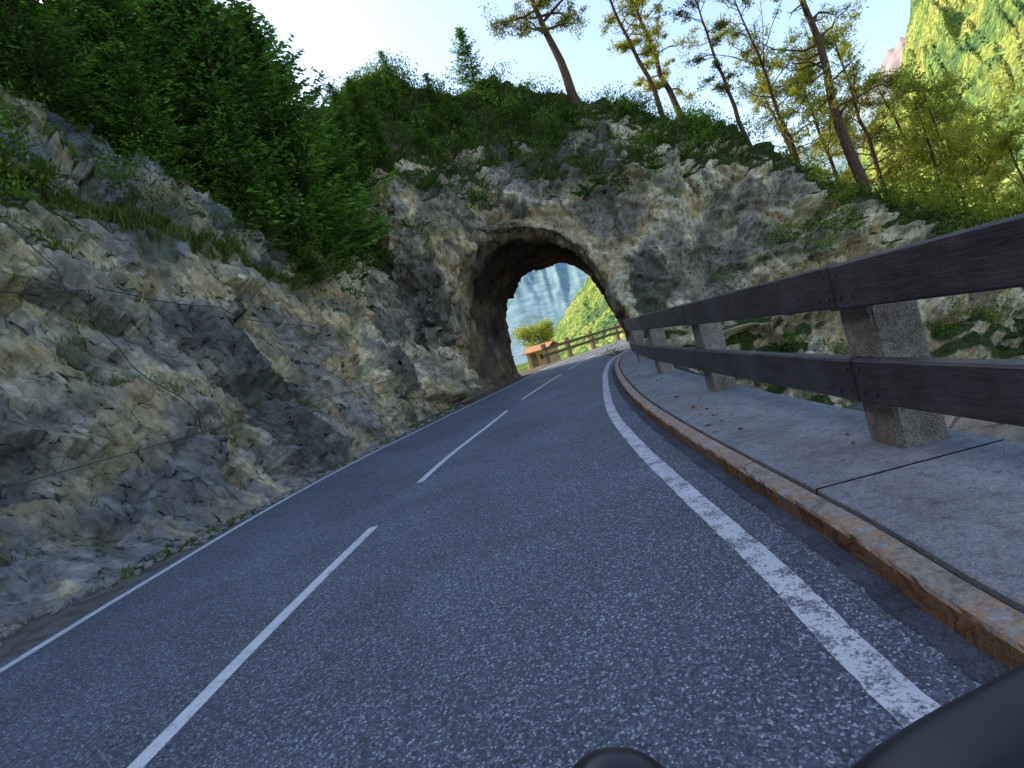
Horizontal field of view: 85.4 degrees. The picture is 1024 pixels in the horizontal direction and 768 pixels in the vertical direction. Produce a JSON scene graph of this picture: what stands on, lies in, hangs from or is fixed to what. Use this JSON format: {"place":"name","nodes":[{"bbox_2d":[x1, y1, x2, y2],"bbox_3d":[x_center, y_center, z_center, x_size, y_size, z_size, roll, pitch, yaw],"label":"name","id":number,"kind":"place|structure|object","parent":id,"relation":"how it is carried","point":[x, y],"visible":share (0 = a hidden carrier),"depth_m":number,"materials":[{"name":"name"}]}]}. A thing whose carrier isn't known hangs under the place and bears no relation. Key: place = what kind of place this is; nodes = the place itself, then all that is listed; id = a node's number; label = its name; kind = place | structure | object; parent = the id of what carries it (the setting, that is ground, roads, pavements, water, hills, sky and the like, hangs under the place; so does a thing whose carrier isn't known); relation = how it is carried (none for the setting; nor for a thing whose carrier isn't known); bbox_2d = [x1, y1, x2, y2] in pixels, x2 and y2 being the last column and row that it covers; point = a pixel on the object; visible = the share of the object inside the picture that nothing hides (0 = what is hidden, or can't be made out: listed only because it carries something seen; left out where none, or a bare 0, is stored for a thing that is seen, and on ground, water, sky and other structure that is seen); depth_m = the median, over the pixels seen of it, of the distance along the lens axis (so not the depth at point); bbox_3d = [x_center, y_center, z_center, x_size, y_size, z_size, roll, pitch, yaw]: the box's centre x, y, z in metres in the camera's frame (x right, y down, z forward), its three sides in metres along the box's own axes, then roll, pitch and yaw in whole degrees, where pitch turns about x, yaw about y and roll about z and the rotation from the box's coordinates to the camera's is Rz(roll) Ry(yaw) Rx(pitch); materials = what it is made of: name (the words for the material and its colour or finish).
{"place":"outdoors","nodes":[
{"label":"outdoors","id":0,"kind":"place"},
{"bbox_2d":[0,20,625,367],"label":"hillside terrain","id":1,"kind":"structure","parent":0,"point":[564,357],"depth_m":41.23,"materials":[{"name":"soil"}]},
{"bbox_2d":[13,1,1021,225],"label":"hillside scrub","id":2,"kind":"object","parent":1,"relation":"on","point":[951,201],"visible":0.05,"depth_m":22.75,"materials":[{"name":"green plant"}]},
{"bbox_2d":[511,317,555,349],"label":"broadleaf tree","id":3,"kind":"object","parent":1,"relation":"on","point":[542,332],"visible":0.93,"depth_m":48.80,"materials":[{"name":"green plant"}]},
{"bbox_2d":[522,340,560,368],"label":"wooden hut","id":4,"kind":"object","parent":1,"relation":"on","point":[534,355],"visible":0.66,"depth_m":44.96,"materials":[{"name":"brown wood"}]},
{"bbox_2d":[530,353,538,367],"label":"door","id":5,"kind":"structure","parent":4,"relation":"in","point":[534,360],"depth_m":45.05,"materials":[{"name":"brown wood"}]},
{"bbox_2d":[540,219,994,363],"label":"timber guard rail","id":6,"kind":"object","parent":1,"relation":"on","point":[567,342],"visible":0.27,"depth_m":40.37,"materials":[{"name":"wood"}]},
{"bbox_2d":[810,91,946,202],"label":"pine tree","id":7,"kind":"object","parent":1,"relation":"on","point":[872,124],"visible":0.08,"depth_m":31.81,"materials":[{"name":"green plant"}]},
{"bbox_2d":[841,58,1018,214],"bbox_3d":[20.795,-10.620,27.644,5.935,11.946,7.657,-18,4,-33],"label":"pine tree","id":8,"kind":"object","parent":1,"relation":"on","point":[879,134],"visible":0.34,"depth_m":27.69,"materials":[{"name":"green plant"}]},
{"bbox_2d":[875,89,1007,210],"bbox_3d":[24.469,-9.674,30.803,5.586,14.123,7.368,-16,3,0],"label":"pine tree","id":9,"kind":"object","parent":1,"relation":"on","point":[974,162],"visible":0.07,"depth_m":29.64,"materials":[{"name":"green plant"}]},
{"bbox_2d":[871,59,1022,213],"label":"sunlit thicket","id":10,"kind":"object","parent":1,"relation":"on","point":[927,104],"visible":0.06,"depth_m":23.02,"materials":[{"name":"green plant"}]},
{"bbox_2d":[888,89,1023,210],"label":"pine tree","id":11,"kind":"object","parent":1,"relation":"on","point":[995,108],"visible":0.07,"depth_m":32.90,"materials":[{"name":"green plant"}]},
{"bbox_2d":[938,99,1023,210],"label":"pine tree","id":12,"kind":"object","parent":1,"relation":"on","point":[977,110],"visible":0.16,"depth_m":27.15,"materials":[{"name":"green plant"}]},
{"bbox_2d":[964,117,1023,217],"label":"pine tree","id":13,"kind":"object","parent":1,"relation":"on","point":[1008,143],"visible":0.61,"depth_m":24.68,"materials":[{"name":"green plant"}]},
{"bbox_2d":[985,53,1023,114],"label":"pine tree","id":14,"kind":"object","parent":1,"relation":"on","point":[1008,84],"visible":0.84,"depth_m":35.12,"materials":[{"name":"green plant"}]},
{"bbox_2d":[39,0,910,153],"label":"sky","id":15,"kind":"structure","parent":0,"point":[335,35],"materials":[{"name":"white"}]},
{"bbox_2d":[0,339,1002,767],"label":"road","id":16,"kind":"structure","parent":0,"point":[556,573],"depth_m":3.17,"materials":[{"name":"grey asphalt"}]},
{"bbox_2d":[0,349,594,672],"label":"edge line","id":17,"kind":"object","parent":16,"relation":"on","point":[26,654],"visible":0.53,"depth_m":6.59,"materials":[{"name":"paint"}]},
{"bbox_2d":[127,342,625,767],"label":"dash line","id":18,"kind":"object","parent":16,"relation":"on","point":[155,746],"visible":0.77,"depth_m":3.54,"materials":[{"name":"paint"}]},
{"bbox_2d":[603,347,940,726],"bbox_3d":[20.369,-5.863,25.144,80.192,0.001,27.477,-19,4,-42],"label":"edge line","id":19,"kind":"object","parent":16,"relation":"on","point":[896,694],"visible":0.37,"depth_m":2.37,"materials":[{"name":"paint"}]},
{"bbox_2d":[572,663,1023,767],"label":"motorcycle","id":20,"kind":"object","parent":16,"relation":"on","point":[981,726],"visible":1,"depth_m":0.50,"materials":[{"name":"black plastic"}]},
{"bbox_2d":[611,364,1009,683],"bbox_3d":[3.545,-0.154,10.064,3.303,0.001,44.148,-15,3,10],"label":"gutter seam","id":21,"kind":"object","parent":16,"relation":"on","point":[968,658],"visible":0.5,"depth_m":2.42,"materials":[{"name":"asphalt"}]},
{"bbox_2d":[614,349,1023,669],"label":"kerb","id":22,"kind":"structure","parent":16,"relation":"on","point":[990,626],"depth_m":2.42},
{"bbox_2d":[0,55,1023,663],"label":"rock tunnel hillside","id":23,"kind":"structure","parent":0,"point":[440,291],"depth_m":14.28,"materials":[{"name":"stone"}]},
{"bbox_2d":[0,5,24,65],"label":"spruce tree","id":24,"kind":"object","parent":23,"relation":"on","point":[17,17],"visible":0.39,"depth_m":12.90,"materials":[{"name":"green plant"}]},
{"bbox_2d":[0,0,138,133],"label":"spruce tree","id":25,"kind":"object","parent":23,"relation":"on","point":[25,33],"visible":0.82,"depth_m":12.93,"materials":[{"name":"green plant"}]},
{"bbox_2d":[3,0,211,133],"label":"spruce tree","id":26,"kind":"object","parent":23,"relation":"on","point":[87,33],"visible":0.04,"depth_m":15.84,"materials":[{"name":"green plant"}]},
{"bbox_2d":[38,0,213,170],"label":"spruce tree","id":27,"kind":"object","parent":23,"relation":"on","point":[106,23],"visible":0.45,"depth_m":14.67,"materials":[{"name":"green plant"}]},
{"bbox_2d":[63,7,204,115],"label":"spruce tree","id":28,"kind":"object","parent":23,"relation":"on","point":[154,55],"depth_m":18.02,"materials":[{"name":"green plant"}]},
{"bbox_2d":[0,80,272,244],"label":"wall top shrubs","id":29,"kind":"object","parent":23,"relation":"on","point":[107,166],"depth_m":12.39,"materials":[{"name":"green plant"}]},
{"bbox_2d":[18,0,254,175],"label":"spruce tree","id":30,"kind":"object","parent":23,"relation":"on","point":[161,17],"visible":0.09,"depth_m":17.17,"materials":[{"name":"green plant"}]},
{"bbox_2d":[93,39,205,183],"bbox_3d":[-9.195,-6.653,13.758,2.138,3.626,1.907,-12,6,17],"label":"spruce tree","id":31,"kind":"object","parent":23,"relation":"on","point":[145,144],"visible":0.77,"depth_m":13.57,"materials":[{"name":"green plant"}]},
{"bbox_2d":[0,140,307,297],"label":"ledge grass","id":32,"kind":"structure","parent":23,"relation":"on","point":[142,216],"depth_m":11.78,"materials":[{"name":"green plant"}]},
{"bbox_2d":[0,214,417,489],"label":"rockfall cables","id":33,"kind":"object","parent":23,"relation":"on","point":[202,432],"visible":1,"depth_m":9.00,"materials":[{"name":"metal"}]},
{"bbox_2d":[132,0,285,185],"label":"spruce tree","id":34,"kind":"object","parent":23,"relation":"on","point":[163,51],"visible":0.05,"depth_m":18.15,"materials":[{"name":"green plant"}]},
{"bbox_2d":[97,0,341,221],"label":"spruce tree","id":35,"kind":"object","parent":23,"relation":"on","point":[204,17],"visible":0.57,"depth_m":15.90,"materials":[{"name":"green plant"}]},
{"bbox_2d":[0,405,462,646],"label":"verge rubble","id":36,"kind":"object","parent":23,"relation":"on","point":[56,607],"visible":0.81,"depth_m":7.82,"materials":[{"name":"gravel"}]},
{"bbox_2d":[0,195,466,562],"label":"wall grass","id":37,"kind":"structure","parent":23,"relation":"on","point":[114,382],"depth_m":9.35,"materials":[{"name":"green plant"}]},
{"bbox_2d":[193,80,303,234],"bbox_3d":[-7.750,-6.243,15.618,2.666,4.480,2.378,-16,4,-26],"label":"spruce tree","id":38,"kind":"object","parent":23,"relation":"on","point":[230,165],"visible":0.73,"depth_m":15.40,"materials":[{"name":"green plant"}]},
{"bbox_2d":[156,0,361,229],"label":"spruce tree","id":39,"kind":"object","parent":23,"relation":"on","point":[244,65],"visible":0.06,"depth_m":17.09,"materials":[{"name":"green plant"}]},
{"bbox_2d":[102,405,459,579],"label":"verge weeds","id":40,"kind":"object","parent":23,"relation":"on","point":[124,573],"visible":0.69,"depth_m":8.66,"materials":[{"name":"green plant"}]},
{"bbox_2d":[181,0,392,265],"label":"spruce tree","id":41,"kind":"object","parent":23,"relation":"on","point":[295,89],"visible":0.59,"depth_m":17.26,"materials":[{"name":"green plant"}]},
{"bbox_2d":[189,3,398,253],"bbox_3d":[-8.771,-8.695,19.390,7.333,9.103,6.008,-19,4,-39],"label":"spruce tree","id":42,"kind":"object","parent":23,"relation":"on","point":[322,105],"visible":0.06,"depth_m":19.26,"materials":[{"name":"green plant"}]},
{"bbox_2d":[260,177,357,286],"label":"spruce tree","id":43,"kind":"object","parent":23,"relation":"on","point":[312,260],"visible":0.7,"depth_m":16.47,"materials":[{"name":"green plant"}]},
{"bbox_2d":[264,95,368,213],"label":"spruce tree","id":44,"kind":"object","parent":23,"relation":"on","point":[315,104],"depth_m":22.97,"materials":[{"name":"green plant"}]},
{"bbox_2d":[315,80,374,184],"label":"spruce tree","id":45,"kind":"object","parent":23,"relation":"on","point":[332,92],"visible":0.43,"depth_m":23.68,"materials":[{"name":"green plant"}]},
{"bbox_2d":[336,75,379,140],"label":"spruce tree","id":46,"kind":"object","parent":23,"relation":"on","point":[355,95],"visible":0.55,"depth_m":24.60,"materials":[{"name":"green plant"}]},
{"bbox_2d":[316,123,408,269],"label":"spruce tree","id":47,"kind":"object","parent":23,"relation":"on","point":[342,167],"visible":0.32,"depth_m":21.61,"materials":[{"name":"green plant"}]},
{"bbox_2d":[358,102,401,163],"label":"spruce tree","id":48,"kind":"object","parent":23,"relation":"on","point":[371,127],"visible":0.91,"depth_m":23.25,"materials":[{"name":"green plant"}]},
{"bbox_2d":[376,50,399,86],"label":"young spruce tree","id":49,"kind":"object","parent":23,"relation":"on","point":[381,55],"visible":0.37,"depth_m":26.04,"materials":[{"name":"green plant"}]},
{"bbox_2d":[375,74,415,122],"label":"young spruce tree","id":50,"kind":"object","parent":23,"relation":"on","point":[387,82],"visible":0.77,"depth_m":24.56,"materials":[{"name":"green plant"}]},
{"bbox_2d":[407,110,438,155],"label":"young spruce tree","id":51,"kind":"object","parent":23,"relation":"on","point":[417,126],"visible":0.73,"depth_m":23.66,"materials":[{"name":"green plant"}]},
{"bbox_2d":[420,72,453,118],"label":"young spruce tree","id":52,"kind":"object","parent":23,"relation":"on","point":[427,87],"visible":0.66,"depth_m":25.38,"materials":[{"name":"green plant"}]},
{"bbox_2d":[449,101,477,142],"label":"young spruce tree","id":53,"kind":"object","parent":23,"relation":"on","point":[459,119],"visible":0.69,"depth_m":24.91,"materials":[{"name":"green plant"}]},
{"bbox_2d":[445,24,497,102],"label":"young spruce tree","id":54,"kind":"object","parent":23,"relation":"on","point":[461,35],"visible":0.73,"depth_m":26.62,"materials":[{"name":"green plant"}]},
{"bbox_2d":[0,58,970,294],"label":"slope grass","id":55,"kind":"structure","parent":23,"relation":"on","point":[53,170],"depth_m":23.56,"materials":[{"name":"green plant"}]},
{"bbox_2d":[481,140,501,167],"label":"young spruce tree","id":56,"kind":"object","parent":23,"relation":"on","point":[486,143],"visible":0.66,"depth_m":24.01,"materials":[{"name":"green plant"}]},
{"bbox_2d":[0,56,986,300],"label":"shrubs","id":57,"kind":"object","parent":23,"relation":"on","point":[18,191],"visible":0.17,"depth_m":22.51,"materials":[{"name":"green plant"}]},
{"bbox_2d":[0,76,999,291],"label":"ledge plants","id":58,"kind":"object","parent":23,"relation":"on","point":[4,140],"visible":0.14,"depth_m":11.92,"materials":[{"name":"green plant"}]},
{"bbox_2d":[500,129,525,162],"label":"young spruce tree","id":59,"kind":"object","parent":23,"relation":"on","point":[509,138],"visible":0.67,"depth_m":24.43,"materials":[{"name":"green plant"}]},
{"bbox_2d":[504,94,524,133],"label":"young spruce tree","id":60,"kind":"object","parent":23,"relation":"on","point":[509,107],"visible":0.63,"depth_m":25.64,"materials":[{"name":"green plant"}]},
{"bbox_2d":[519,94,538,117],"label":"young spruce tree","id":61,"kind":"object","parent":23,"relation":"on","point":[524,98],"visible":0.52,"depth_m":26.31,"materials":[{"name":"green plant"}]},
{"bbox_2d":[478,0,589,117],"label":"pine tree","id":62,"kind":"object","parent":23,"relation":"on","point":[568,17],"visible":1,"depth_m":25.93,"materials":[{"name":"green plant"}]},
{"bbox_2d":[547,116,566,145],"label":"young spruce tree","id":63,"kind":"object","parent":23,"relation":"on","point":[552,124],"visible":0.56,"depth_m":24.98,"materials":[{"name":"green plant"}]},
{"bbox_2d":[568,109,588,137],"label":"young spruce tree","id":64,"kind":"object","parent":23,"relation":"on","point":[572,116],"visible":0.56,"depth_m":25.36,"materials":[{"name":"green plant"}]},
{"bbox_2d":[333,48,828,231],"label":"ridge shrubs","id":65,"kind":"object","parent":23,"relation":"on","point":[686,117],"visible":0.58,"depth_m":24.68,"materials":[{"name":"green plant"}]},
{"bbox_2d":[604,124,617,145],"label":"young spruce tree","id":66,"kind":"object","parent":23,"relation":"on","point":[608,133],"visible":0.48,"depth_m":24.85,"materials":[{"name":"green plant"}]},
{"bbox_2d":[618,94,641,123],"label":"young spruce tree","id":67,"kind":"object","parent":23,"relation":"on","point":[623,99],"visible":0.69,"depth_m":25.67,"materials":[{"name":"green plant"}]},
{"bbox_2d":[598,0,665,116],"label":"pine tree","id":68,"kind":"object","parent":23,"relation":"on","point":[623,46],"visible":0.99,"depth_m":26.60,"materials":[{"name":"green plant"}]},
{"bbox_2d":[610,0,700,119],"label":"pine tree","id":69,"kind":"object","parent":23,"relation":"on","point":[662,81],"visible":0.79,"depth_m":27.94,"materials":[{"name":"green plant"}]},
{"bbox_2d":[666,120,685,143],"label":"young spruce tree","id":70,"kind":"object","parent":23,"relation":"on","point":[673,127],"visible":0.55,"depth_m":25.05,"materials":[{"name":"green plant"}]},
{"bbox_2d":[662,0,751,146],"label":"pine tree","id":71,"kind":"object","parent":23,"relation":"on","point":[717,64],"visible":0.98,"depth_m":25.47,"materials":[{"name":"green plant"}]},
{"bbox_2d":[716,120,737,149],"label":"young spruce tree","id":72,"kind":"object","parent":23,"relation":"on","point":[725,133],"visible":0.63,"depth_m":24.72,"materials":[{"name":"green plant"}]},
{"bbox_2d":[693,0,827,169],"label":"pine tree","id":73,"kind":"object","parent":23,"relation":"on","point":[733,32],"visible":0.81,"depth_m":26.16,"materials":[{"name":"green plant"}]},
{"bbox_2d":[732,17,887,181],"bbox_3d":[15.288,-13.003,30.400,8.287,13.324,7.449,-18,4,-32],"label":"pine tree","id":74,"kind":"object","parent":23,"relation":"on","point":[756,60],"visible":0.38,"depth_m":29.94,"materials":[{"name":"green plant"}]},
{"bbox_2d":[601,212,1023,403],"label":"shrubs","id":75,"kind":"object","parent":23,"relation":"on","point":[617,351],"visible":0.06,"depth_m":23.09,"materials":[{"name":"green plant"}]},
{"bbox_2d":[750,38,885,190],"bbox_3d":[15.059,-11.526,25.975,6.425,9.830,4.887,-17,3,-19],"label":"pine tree","id":76,"kind":"object","parent":23,"relation":"on","point":[805,113],"visible":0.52,"depth_m":26.26,"materials":[{"name":"green plant"}]},
{"bbox_2d":[738,0,899,191],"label":"pine tree","id":77,"kind":"object","parent":23,"relation":"on","point":[850,153],"visible":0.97,"depth_m":23.71,"materials":[{"name":"green plant"}]},
{"bbox_2d":[659,173,1023,382],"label":"cliff shrubs","id":78,"kind":"object","parent":23,"relation":"on","point":[825,227],"visible":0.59,"depth_m":22.59,"materials":[{"name":"green plant"}]},
{"bbox_2d":[780,1,947,205],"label":"pine tree","id":79,"kind":"object","parent":23,"relation":"on","point":[830,40],"visible":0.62,"depth_m":26.10,"materials":[{"name":"green plant"}]},
{"bbox_2d":[726,121,1005,334],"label":"sunlit shrubs","id":80,"kind":"object","parent":23,"relation":"on","point":[979,219],"visible":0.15,"depth_m":22.24,"materials":[{"name":"green plant"}]},
{"bbox_2d":[890,67,1021,219],"bbox_3d":[19.469,-9.365,24.409,3.970,8.880,5.451,-13,4,40],"label":"pine tree","id":81,"kind":"object","parent":23,"relation":"on","point":[951,109],"visible":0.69,"depth_m":24.22,"materials":[{"name":"green plant"}]},
{"bbox_2d":[516,362,527,371],"bbox_3d":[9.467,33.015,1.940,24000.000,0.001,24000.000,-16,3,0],"label":"valley ground","id":82,"kind":"structure","parent":0,"point":[521,367],"depth_m":1060.99,"materials":[{"name":"green plant"}]},
{"bbox_2d":[506,36,905,364],"bbox_3d":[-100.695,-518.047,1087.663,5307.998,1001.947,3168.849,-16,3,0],"label":"distant mountains","id":83,"kind":"structure","parent":0,"point":[551,292],"depth_m":1934.64,"materials":[{"name":"grey stone"}]},
{"bbox_2d":[527,0,1023,369],"bbox_3d":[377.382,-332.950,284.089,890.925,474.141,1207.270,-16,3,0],"label":"forested mountain","id":84,"kind":"structure","parent":0,"point":[978,37],"depth_m":430.67,"materials":[{"name":"green plant"}]},
{"bbox_2d":[619,349,1023,613],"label":"walkway","id":85,"kind":"structure","parent":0,"point":[960,514],"depth_m":3.18,"materials":[{"name":"concrete"}]},
{"bbox_2d":[634,367,854,460],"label":"fallen leaves","id":86,"kind":"object","parent":85,"relation":"on","point":[740,428],"visible":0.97,"depth_m":5.59,"materials":[{"name":"brown plant"}]},
{"bbox_2d":[623,213,1023,448],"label":"timber guard rail","id":87,"kind":"object","parent":85,"relation":"on","point":[898,381],"visible":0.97,"depth_m":3.43,"materials":[{"name":"wood"}]}
]}

